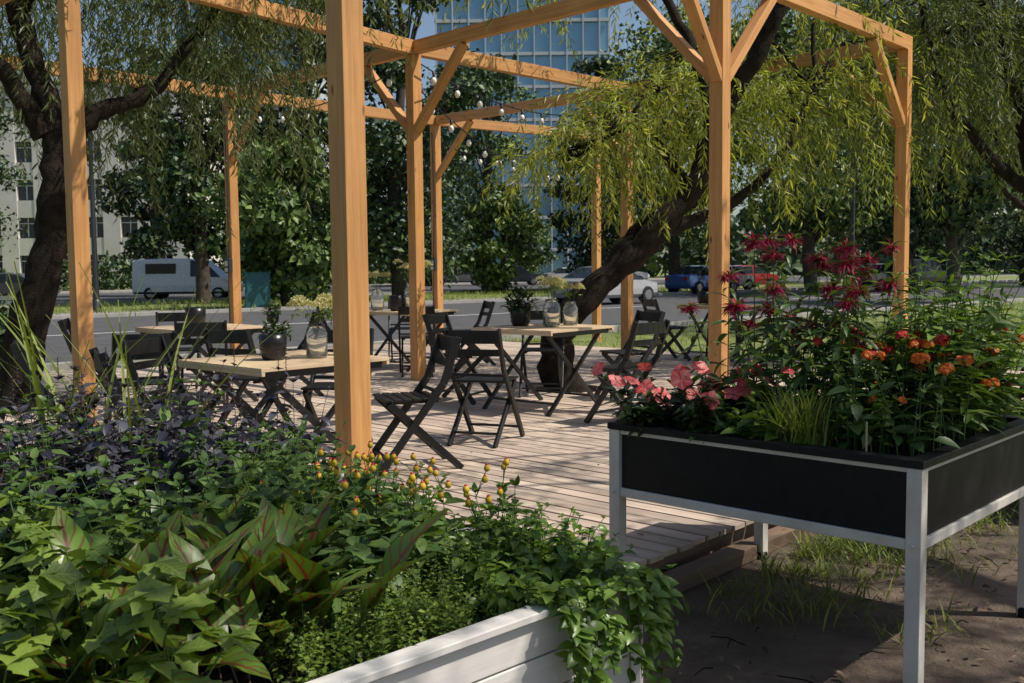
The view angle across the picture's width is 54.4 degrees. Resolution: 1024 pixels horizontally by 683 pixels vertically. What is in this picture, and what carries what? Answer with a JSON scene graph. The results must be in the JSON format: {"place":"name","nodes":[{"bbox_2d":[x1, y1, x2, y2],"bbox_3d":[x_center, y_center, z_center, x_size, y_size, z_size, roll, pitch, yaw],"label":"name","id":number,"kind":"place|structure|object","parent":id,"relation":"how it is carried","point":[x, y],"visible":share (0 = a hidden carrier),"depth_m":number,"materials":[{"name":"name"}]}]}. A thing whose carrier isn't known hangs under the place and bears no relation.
{"place":"outdoors","nodes":[
{"label":"outdoors","id":0,"kind":"place"},
{"bbox_2d":[0,273,1015,303],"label":"road","id":1,"kind":"structure","parent":0,"point":[126,296],"depth_m":65.22,"materials":[{"name":"asphalt"}]},
{"bbox_2d":[0,272,60,295],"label":"parked car","id":2,"kind":"object","parent":1,"relation":"on","point":[4,288],"visible":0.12,"depth_m":51.11,"materials":[{"name":"paint"}]},
{"bbox_2d":[132,258,243,299],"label":"white van","id":3,"kind":"object","parent":1,"relation":"on","point":[167,277],"visible":0.73,"depth_m":48.99,"materials":[{"name":"paint"}]},
{"bbox_2d":[509,265,542,284],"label":"parked car","id":4,"kind":"object","parent":1,"relation":"on","point":[527,276],"visible":0.34,"depth_m":81.04,"materials":[{"name":"paint"}]},
{"bbox_2d":[0,0,1023,268],"label":"sky","id":5,"kind":"structure","parent":0,"point":[427,27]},
{"bbox_2d":[45,281,1023,362],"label":"road","id":6,"kind":"structure","parent":0,"point":[466,316],"depth_m":29.13,"materials":[{"name":"asphalt"}]},
{"bbox_2d":[551,266,657,303],"bbox_3d":[3.574,-2.155,37.944,4.410,1.455,1.876,-4,6,-41],"label":"parked car","id":7,"kind":"object","parent":6,"relation":"on","point":[645,289],"visible":0.43,"depth_m":37.63,"materials":[{"name":"paint"}]},
{"bbox_2d":[665,265,739,293],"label":"parked car","id":8,"kind":"object","parent":6,"relation":"on","point":[695,278],"visible":0.67,"depth_m":50.61,"materials":[{"name":"paint"}]},
{"bbox_2d":[855,263,919,291],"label":"parked car","id":9,"kind":"object","parent":6,"relation":"on","point":[880,268],"visible":0.18,"depth_m":51.55,"materials":[{"name":"paint"}]},
{"bbox_2d":[914,259,960,286],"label":"parked car","id":10,"kind":"object","parent":6,"relation":"on","point":[933,264],"visible":0.14,"depth_m":56.94,"materials":[{"name":"paint"}]},
{"bbox_2d":[918,54,1023,285],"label":"broadleaf tree","id":11,"kind":"object","parent":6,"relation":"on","point":[1017,233],"visible":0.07,"depth_m":59.22,"materials":[{"name":"green plant"}]},
{"bbox_2d":[53,275,1018,314],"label":"pavement","id":12,"kind":"structure","parent":0,"point":[369,302],"depth_m":46.79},
{"bbox_2d":[53,269,1023,682],"bbox_3d":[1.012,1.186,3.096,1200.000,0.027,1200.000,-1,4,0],"label":"ground","id":13,"kind":"structure","parent":0,"point":[807,649],"depth_m":3.97,"materials":[{"name":"soil"}]},
{"bbox_2d":[0,294,10,353],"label":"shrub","id":14,"kind":"object","parent":13,"relation":"on","point":[2,324],"visible":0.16,"depth_m":15.07,"materials":[{"name":"green plant"}]},
{"bbox_2d":[0,92,37,269],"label":"broadleaf tree","id":15,"kind":"object","parent":13,"relation":"on","point":[5,175],"visible":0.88,"depth_m":64.59,"materials":[{"name":"green plant"}]},
{"bbox_2d":[86,58,113,311],"bbox_3d":[-14.310,-5.340,34.946,2.420,8.670,0.309,4,6,45],"label":"street lamp","id":16,"kind":"object","parent":13,"relation":"on","point":[95,301],"visible":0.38,"depth_m":35.76,"materials":[{"name":"metal"}]},
{"bbox_2d":[0,75,225,288],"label":"walls","id":17,"kind":"structure","parent":13,"relation":"on","point":[112,239],"depth_m":87.27,"materials":[{"name":"beige paint"}]},
{"bbox_2d":[0,82,172,274],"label":"glazing","id":18,"kind":"structure","parent":17,"relation":"in","point":[23,197],"depth_m":87.77,"materials":[{"name":"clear glass"}]},
{"bbox_2d":[89,134,183,259],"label":"broadleaf tree","id":19,"kind":"object","parent":13,"relation":"on","point":[142,241],"visible":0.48,"depth_m":56.93,"materials":[{"name":"green plant"}]},
{"bbox_2d":[106,38,287,303],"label":"broadleaf tree","id":20,"kind":"object","parent":13,"relation":"on","point":[203,238],"visible":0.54,"depth_m":42.66,"materials":[{"name":"green plant"}]},
{"bbox_2d":[0,250,498,290],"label":"hedge","id":21,"kind":"object","parent":13,"relation":"on","point":[111,282],"visible":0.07,"depth_m":79.64,"materials":[{"name":"green plant"}]},
{"bbox_2d":[173,0,328,241],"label":"glass office building","id":22,"kind":"structure","parent":13,"relation":"on","point":[322,96],"depth_m":137.78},
{"bbox_2d":[243,272,270,307],"bbox_3d":[-9.420,-1.878,36.854,1.000,1.375,0.550,-2,4,-17],"label":"utility cabinet","id":23,"kind":"object","parent":13,"relation":"on","point":[254,282],"visible":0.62,"depth_m":36.63,"materials":[{"name":"metal"}]},
{"bbox_2d":[0,0,533,413],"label":"willow tree","id":24,"kind":"object","parent":13,"relation":"on","point":[38,110],"visible":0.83,"depth_m":9.58,"materials":[{"name":"green plant"}]},
{"bbox_2d":[186,134,376,306],"bbox_3d":[-8.842,-4.568,37.826,5.992,6.619,5.570,-4,6,-41],"label":"broadleaf tree","id":25,"kind":"object","parent":13,"relation":"on","point":[295,252],"visible":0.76,"depth_m":36.68,"materials":[{"name":"green plant"}]},
{"bbox_2d":[186,0,407,298],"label":"broadleaf tree","id":26,"kind":"object","parent":13,"relation":"on","point":[317,212],"visible":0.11,"depth_m":48.26,"materials":[{"name":"green plant"}]},
{"bbox_2d":[0,287,764,314],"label":"verge grass","id":27,"kind":"structure","parent":13,"relation":"on","point":[536,294],"depth_m":43.09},
{"bbox_2d":[308,0,518,294],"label":"broadleaf tree","id":28,"kind":"object","parent":13,"relation":"on","point":[387,141],"visible":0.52,"depth_m":45.54,"materials":[{"name":"green plant"}]},
{"bbox_2d":[385,77,502,285],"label":"broadleaf tree","id":29,"kind":"object","parent":13,"relation":"on","point":[427,283],"visible":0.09,"depth_m":82.92,"materials":[{"name":"green plant"}]},
{"bbox_2d":[305,521,642,682],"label":"white wooden planter","id":30,"kind":"object","parent":13,"relation":"on","point":[521,645],"visible":0.1,"depth_m":2.66,"materials":[{"name":"paint"}]},
{"bbox_2d":[24,564,558,682],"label":"planter soil","id":31,"kind":"structure","parent":30,"relation":"in","point":[227,674],"depth_m":2.60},
{"bbox_2d":[0,490,262,682],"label":"celery leaf plants","id":32,"kind":"object","parent":31,"relation":"on","point":[52,589],"visible":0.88,"depth_m":2.17,"materials":[{"name":"plant"}]},
{"bbox_2d":[0,484,447,682],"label":"red veined sorrel","id":33,"kind":"object","parent":31,"relation":"on","point":[270,553],"visible":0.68,"depth_m":2.51,"materials":[{"name":"green plant"}]},
{"bbox_2d":[0,420,468,682],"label":"mint plants","id":34,"kind":"object","parent":31,"relation":"on","point":[271,492],"visible":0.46,"depth_m":3.02,"materials":[{"name":"green plant"}]},
{"bbox_2d":[215,527,536,682],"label":"oregano plants","id":35,"kind":"object","parent":31,"relation":"on","point":[428,610],"visible":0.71,"depth_m":2.61,"materials":[{"name":"green plant"}]},
{"bbox_2d":[247,441,538,596],"bbox_3d":[-0.446,0.584,3.435,0.871,0.468,1.022,-4,6,-43],"label":"yellow bud plant","id":36,"kind":"object","parent":31,"relation":"on","point":[439,495],"visible":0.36,"depth_m":3.40,"materials":[{"name":"green plant"}]},
{"bbox_2d":[397,498,683,682],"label":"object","id":37,"kind":"object","parent":31,"relation":"on","point":[577,594],"visible":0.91,"depth_m":2.94,"materials":[{"name":"green plant"}]},
{"bbox_2d":[429,53,544,289],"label":"broadleaf tree","id":38,"kind":"object","parent":13,"relation":"on","point":[496,148],"visible":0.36,"depth_m":64.57,"materials":[{"name":"green plant"}]},
{"bbox_2d":[454,188,555,292],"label":"broadleaf tree","id":39,"kind":"object","parent":13,"relation":"on","point":[490,276],"visible":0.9,"depth_m":56.66,"materials":[{"name":"green plant"}]},
{"bbox_2d":[0,341,1023,605],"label":"timber deck","id":40,"kind":"structure","parent":13,"relation":"on","point":[560,459],"depth_m":6.85,"materials":[{"name":"brown wood"}]},
{"bbox_2d":[10,338,99,443],"bbox_3d":[-2.913,0.412,6.438,0.571,0.861,0.434,-2,5,-24],"label":"folding chair","id":41,"kind":"object","parent":40,"relation":"on","point":[19,358],"visible":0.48,"depth_m":6.26,"materials":[{"name":"black wood"}]},
{"bbox_2d":[57,318,126,409],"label":"folding chair","id":42,"kind":"object","parent":40,"relation":"on","point":[64,325],"visible":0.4,"depth_m":9.06,"materials":[{"name":"black wood"}]},
{"bbox_2d":[107,330,176,438],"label":"folding chair","id":43,"kind":"object","parent":40,"relation":"on","point":[170,337],"visible":0.27,"depth_m":7.16,"materials":[{"name":"black wood"}]},
{"bbox_2d":[89,347,194,436],"bbox_3d":[-2.061,0.462,5.638,0.571,0.861,0.434,-3,5,-29],"label":"folding chair","id":44,"kind":"object","parent":40,"relation":"on","point":[98,358],"visible":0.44,"depth_m":5.41,"materials":[{"name":"black wood"}]},
{"bbox_2d":[119,335,223,453],"bbox_3d":[-2.164,0.403,6.450,0.571,0.861,0.434,0,4,14],"label":"folding chair","id":45,"kind":"object","parent":40,"relation":"on","point":[150,345],"visible":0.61,"depth_m":6.48,"materials":[{"name":"black wood"}]},
{"bbox_2d":[155,312,204,391],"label":"folding chair","id":46,"kind":"object","parent":40,"relation":"on","point":[177,316],"visible":0.26,"depth_m":10.64,"materials":[{"name":"black wood"}]},
{"bbox_2d":[135,323,264,401],"bbox_3d":[-2.998,0.231,9.640,0.900,0.754,0.900,3,6,44],"label":"folding table","id":47,"kind":"object","parent":40,"relation":"on","point":[199,348],"visible":0.48,"depth_m":9.54,"materials":[{"name":"brown wood"}]},
{"bbox_2d":[185,307,205,322],"bbox_3d":[-3.052,-0.237,9.606,0.195,0.180,0.196,-1,4,0],"label":"black candle pot","id":48,"kind":"object","parent":47,"relation":"on","point":[200,316],"visible":0.79,"depth_m":9.53,"materials":[{"name":"ceramic"}]},
{"bbox_2d":[174,320,228,407],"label":"folding chair","id":49,"kind":"object","parent":40,"relation":"on","point":[193,328],"visible":0.28,"depth_m":8.56,"materials":[{"name":"black wood"}]},
{"bbox_2d":[201,328,296,439],"bbox_3d":[-2.005,0.315,7.626,0.434,0.861,0.571,1,5,26],"label":"folding chair","id":50,"kind":"object","parent":40,"relation":"on","point":[210,337],"visible":0.48,"depth_m":7.46,"materials":[{"name":"black wood"}]},
{"bbox_2d":[178,350,388,459],"bbox_3d":[-1.375,0.477,6.050,0.900,0.754,0.900,3,6,43],"label":"folding table","id":51,"kind":"object","parent":40,"relation":"on","point":[299,362],"visible":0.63,"depth_m":5.79,"materials":[{"name":"brown wood"}]},
{"bbox_2d":[258,333,286,359],"bbox_3d":[-1.419,0.031,5.917,0.166,0.151,0.166,-1,4,0],"label":"plant pot","id":52,"kind":"object","parent":51,"relation":"on","point":[271,344],"visible":0.94,"depth_m":5.86,"materials":[{"name":"ceramic"}]},
{"bbox_2d":[257,313,293,341],"bbox_3d":[-1.503,-0.050,6.316,0.241,0.257,0.250,-1,4,0],"label":"plant","id":53,"kind":"object","parent":52,"relation":"in","point":[274,327],"visible":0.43,"depth_m":6.29,"materials":[{"name":"plant"}]},
{"bbox_2d":[286,292,332,357],"bbox_3d":[-1.182,-0.100,5.986,0.302,0.395,0.233,1,4,21],"label":"flower jar","id":54,"kind":"object","parent":51,"relation":"on","point":[316,341],"visible":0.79,"depth_m":5.96,"materials":[{"name":"clear glass"}]},
{"bbox_2d":[264,311,323,395],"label":"folding chair","id":55,"kind":"object","parent":40,"relation":"on","point":[302,346],"visible":0.27,"depth_m":10.08,"materials":[{"name":"black wood"}]},
{"bbox_2d":[300,328,373,444],"bbox_3d":[-1.245,0.349,7.062,0.434,0.861,0.571,0,4,6],"label":"folding chair","id":56,"kind":"object","parent":40,"relation":"on","point":[307,392],"visible":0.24,"depth_m":7.10,"materials":[{"name":"black wood"}]},
{"bbox_2d":[369,309,457,371],"bbox_3d":[-1.350,-0.028,12.932,0.920,0.754,0.920,3,5,38],"label":"folding table","id":57,"kind":"object","parent":40,"relation":"on","point":[388,312],"visible":0.45,"depth_m":12.93,"materials":[{"name":"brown wood"}]},
{"bbox_2d":[368,271,390,309],"bbox_3d":[-1.750,-0.671,12.993,0.342,0.520,0.286,-3,5,-29],"label":"flower jar","id":58,"kind":"object","parent":57,"relation":"on","point":[377,299],"visible":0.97,"depth_m":12.93,"materials":[{"name":"clear glass"}]},
{"bbox_2d":[398,305,434,376],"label":"folding chair","id":59,"kind":"object","parent":40,"relation":"on","point":[405,311],"visible":0.43,"depth_m":11.83,"materials":[{"name":"black wood"}]},
{"bbox_2d":[372,333,463,475],"bbox_3d":[-0.639,0.391,6.401,0.571,0.861,0.434,-2,4,-19],"label":"folding chair","id":60,"kind":"object","parent":40,"relation":"on","point":[389,402],"visible":0.94,"depth_m":6.28,"materials":[{"name":"black wood"}]},
{"bbox_2d":[0,0,912,490],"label":"timber pergola","id":61,"kind":"object","parent":40,"relation":"on","point":[716,64],"visible":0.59,"depth_m":8.58,"materials":[{"name":"brown wood"}]},
{"bbox_2d":[223,107,232,347],"bbox_3d":[-4.008,-1.518,14.007,0.130,3.500,0.072,3,6,43],"label":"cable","id":62,"kind":"object","parent":61,"relation":"attached to","point":[228,266],"visible":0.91,"depth_m":14.00,"materials":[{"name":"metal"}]},
{"bbox_2d":[421,91,592,180],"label":"string lights","id":63,"kind":"object","parent":61,"relation":"hanging from","point":[468,142],"visible":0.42,"depth_m":12.85,"materials":[{"name":"glass"}]},
{"bbox_2d":[421,64,613,124],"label":"string lights","id":64,"kind":"object","parent":61,"relation":"hanging from","point":[479,103],"visible":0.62,"depth_m":11.97,"materials":[{"name":"glass"}]},
{"bbox_2d":[422,312,491,404],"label":"folding chair","id":65,"kind":"object","parent":40,"relation":"on","point":[429,320],"visible":0.59,"depth_m":9.64,"materials":[{"name":"black wood"}]},
{"bbox_2d":[455,300,495,366],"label":"folding chair","id":66,"kind":"object","parent":40,"relation":"on","point":[488,305],"visible":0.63,"depth_m":13.06,"materials":[{"name":"black wood"}]},
{"bbox_2d":[442,328,524,447],"bbox_3d":[-0.203,0.319,7.325,0.434,0.861,0.571,1,4,19],"label":"folding chair","id":67,"kind":"object","parent":40,"relation":"on","point":[478,337],"visible":0.88,"depth_m":7.18,"materials":[{"name":"black wood"}]},
{"bbox_2d":[518,309,563,397],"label":"folding chair","id":68,"kind":"object","parent":40,"relation":"on","point":[535,315],"visible":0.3,"depth_m":9.99,"materials":[{"name":"black wood"}]},
{"bbox_2d":[471,323,613,416],"bbox_3d":[0.282,0.240,9.042,0.920,0.754,0.920,3,6,41],"label":"folding table","id":69,"kind":"object","parent":40,"relation":"on","point":[531,330],"visible":0.87,"depth_m":8.87,"materials":[{"name":"brown wood"}]},
{"bbox_2d":[500,284,541,325],"bbox_3d":[0.079,-0.338,9.147,0.350,0.384,0.367,-4,6,-41],"label":"potted plant","id":70,"kind":"object","parent":69,"relation":"on","point":[520,313],"visible":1,"depth_m":9.09,"materials":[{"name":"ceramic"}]},
{"bbox_2d":[535,275,566,326],"bbox_3d":[0.353,-0.365,8.917,0.300,0.463,0.392,-1,4,0],"label":"flower jar","id":71,"kind":"object","parent":69,"relation":"on","point":[551,312],"visible":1,"depth_m":8.89,"materials":[{"name":"clear glass"}]},
{"bbox_2d":[555,282,585,324],"bbox_3d":[0.526,-0.351,9.106,0.268,0.403,0.205,-3,5,-26],"label":"flower jar","id":72,"kind":"object","parent":69,"relation":"on","point":[570,312],"visible":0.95,"depth_m":9.10,"materials":[{"name":"clear glass"}]},
{"bbox_2d":[584,319,670,422],"bbox_3d":[0.936,0.251,8.078,0.571,0.861,0.434,4,6,45],"label":"folding chair","id":73,"kind":"object","parent":40,"relation":"on","point":[624,366],"visible":0.79,"depth_m":7.96,"materials":[{"name":"black wood"}]},
{"bbox_2d":[594,310,665,397],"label":"folding chair","id":74,"kind":"object","parent":40,"relation":"on","point":[640,315],"visible":0.57,"depth_m":9.66,"materials":[{"name":"black wood"}]},
{"bbox_2d":[640,298,690,360],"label":"folding chair","id":75,"kind":"object","parent":40,"relation":"on","point":[649,302],"visible":0.59,"depth_m":13.38,"materials":[{"name":"black wood"}]},
{"bbox_2d":[677,304,761,361],"bbox_3d":[2.899,-0.131,13.729,0.900,0.754,0.900,3,6,41],"label":"folding table","id":76,"kind":"object","parent":40,"relation":"on","point":[699,327],"visible":0.3,"depth_m":13.65,"materials":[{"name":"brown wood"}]},
{"bbox_2d":[0,271,1023,370],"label":"kerb","id":77,"kind":"structure","parent":13,"relation":"on","point":[62,365],"depth_m":34.44,"materials":[{"name":"concrete"}]},
{"bbox_2d":[434,0,609,273],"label":"glass office building","id":78,"kind":"structure","parent":13,"relation":"on","point":[588,34],"depth_m":110.25,"materials":[{"name":"glass"}]},
{"bbox_2d":[500,211,560,274],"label":"broadleaf tree","id":79,"kind":"object","parent":13,"relation":"on","point":[539,239],"visible":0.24,"depth_m":99.31,"materials":[{"name":"green plant"}]},
{"bbox_2d":[58,299,1023,370],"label":"lawn grass","id":80,"kind":"structure","parent":13,"relation":"on","point":[866,320],"depth_m":19.76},
{"bbox_2d":[541,55,656,272],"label":"broadleaf tree","id":81,"kind":"object","parent":13,"relation":"on","point":[590,67],"visible":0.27,"depth_m":63.27,"materials":[{"name":"green plant"}]},
{"bbox_2d":[240,154,1018,280],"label":"distant trees","id":82,"kind":"object","parent":13,"relation":"on","point":[652,267],"visible":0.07,"depth_m":128.12,"materials":[{"name":"green plant"}]},
{"bbox_2d":[238,370,1023,682],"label":"leaf litter","id":83,"kind":"object","parent":13,"relation":"on","point":[839,676],"visible":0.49,"depth_m":3.83,"materials":[{"name":"brown plant"}]},
{"bbox_2d":[575,0,759,290],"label":"broadleaf tree","id":84,"kind":"object","parent":13,"relation":"on","point":[673,245],"visible":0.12,"depth_m":56.62,"materials":[{"name":"green plant"}]},
{"bbox_2d":[438,0,1009,392],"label":"willow tree","id":85,"kind":"object","parent":13,"relation":"on","point":[638,245],"visible":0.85,"depth_m":10.70,"materials":[{"name":"green plant"}]},
{"bbox_2d":[732,265,778,287],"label":"parked car","id":86,"kind":"object","parent":13,"relation":"on","point":[758,276],"visible":0.27,"depth_m":61.28,"materials":[{"name":"paint"}]},
{"bbox_2d":[607,396,1023,682],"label":"raised garden planter","id":87,"kind":"object","parent":13,"relation":"on","point":[916,506],"visible":0.74,"depth_m":3.48,"materials":[{"name":"grey metal"}]},
{"bbox_2d":[591,359,796,443],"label":"pink impatiens","id":88,"kind":"object","parent":87,"relation":"on","point":[673,411],"visible":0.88,"depth_m":3.88,"materials":[{"name":"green plant"}]},
{"bbox_2d":[680,386,846,446],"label":"leafy herbs","id":89,"kind":"object","parent":87,"relation":"on","point":[742,425],"visible":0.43,"depth_m":3.63,"materials":[{"name":"green plant"}]},
{"bbox_2d":[674,231,921,448],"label":"bee balm flowers","id":90,"kind":"object","parent":87,"relation":"on","point":[850,290],"visible":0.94,"depth_m":3.90,"materials":[{"name":"green plant"}]},
{"bbox_2d":[746,378,852,446],"bbox_3d":[1.024,0.271,3.540,0.358,0.259,0.433,-4,5,-35],"label":"chive tuft","id":91,"kind":"object","parent":87,"relation":"on","point":[806,428],"visible":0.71,"depth_m":3.51,"materials":[{"name":"green plant"}]},
{"bbox_2d":[809,326,1021,456],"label":"red zinnias","id":92,"kind":"object","parent":87,"relation":"on","point":[942,339],"visible":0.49,"depth_m":3.52,"materials":[{"name":"green plant"}]},
{"bbox_2d":[817,332,1023,456],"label":"orange marigolds","id":93,"kind":"object","parent":87,"relation":"on","point":[879,415],"visible":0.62,"depth_m":3.46,"materials":[{"name":"green plant"}]},
{"bbox_2d":[859,242,1023,450],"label":"tall green herbs","id":94,"kind":"object","parent":87,"relation":"on","point":[975,342],"visible":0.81,"depth_m":3.65,"materials":[{"name":"green plant"}]},
{"bbox_2d":[697,0,940,293],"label":"broadleaf tree","id":95,"kind":"object","parent":13,"relation":"on","point":[840,221],"visible":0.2,"depth_m":46.12,"materials":[{"name":"green plant"}]},
{"bbox_2d":[737,98,943,281],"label":"broadleaf tree","id":96,"kind":"object","parent":13,"relation":"on","point":[832,248],"visible":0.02,"depth_m":79.40,"materials":[{"name":"green plant"}]},
{"bbox_2d":[676,499,1019,648],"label":"grass tufts","id":97,"kind":"object","parent":13,"relation":"on","point":[837,551],"visible":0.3,"depth_m":4.50,"materials":[{"name":"plant"}]},
{"bbox_2d":[850,110,855,281],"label":"street lamp","id":98,"kind":"object","parent":13,"relation":"on","point":[852,230],"visible":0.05,"depth_m":40.68,"materials":[{"name":"metal"}]},
{"bbox_2d":[730,0,1023,234],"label":"willow tree","id":99,"kind":"object","parent":13,"relation":"on","point":[996,139],"visible":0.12,"depth_m":20.86,"materials":[{"name":"green plant"}]},
{"bbox_2d":[776,0,1023,370],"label":"willow tree","id":100,"kind":"object","parent":13,"relation":"on","point":[1005,34],"visible":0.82,"depth_m":12.12,"materials":[{"name":"green plant"}]},
{"bbox_2d":[789,0,1021,290],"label":"broadleaf tree","id":101,"kind":"object","parent":13,"relation":"on","point":[886,230],"visible":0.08,"depth_m":50.67,"materials":[{"name":"green plant"}]},
{"bbox_2d":[841,49,1021,302],"bbox_3d":[15.813,-5.941,35.837,7.423,9.156,6.228,3,6,43],"label":"broadleaf tree","id":102,"kind":"object","parent":13,"relation":"on","point":[951,226],"visible":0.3,"depth_m":35.30,"materials":[{"name":"green plant"}]},
{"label":"white wooden planter","id":103,"kind":"object","parent":13,"relation":"on","visible":0},
{"bbox_2d":[1,486,168,542],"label":"planter soil","id":104,"kind":"structure","parent":103,"relation":"in","point":[127,513],"depth_m":4.29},
{"bbox_2d":[0,261,309,504],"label":"lemongrass plant","id":105,"kind":"object","parent":104,"relation":"on","point":[33,366],"visible":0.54,"depth_m":4.50,"materials":[{"name":"green plant"}]},
{"bbox_2d":[0,346,347,542],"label":"purple basil plants","id":106,"kind":"object","parent":104,"relation":"on","point":[117,467],"visible":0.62,"depth_m":3.90,"materials":[{"name":"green plant"}]},
{"bbox_2d":[0,364,349,528],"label":"lemon balm plants","id":107,"kind":"object","parent":104,"relation":"on","point":[164,413],"visible":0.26,"depth_m":3.80,"materials":[{"name":"green plant"}]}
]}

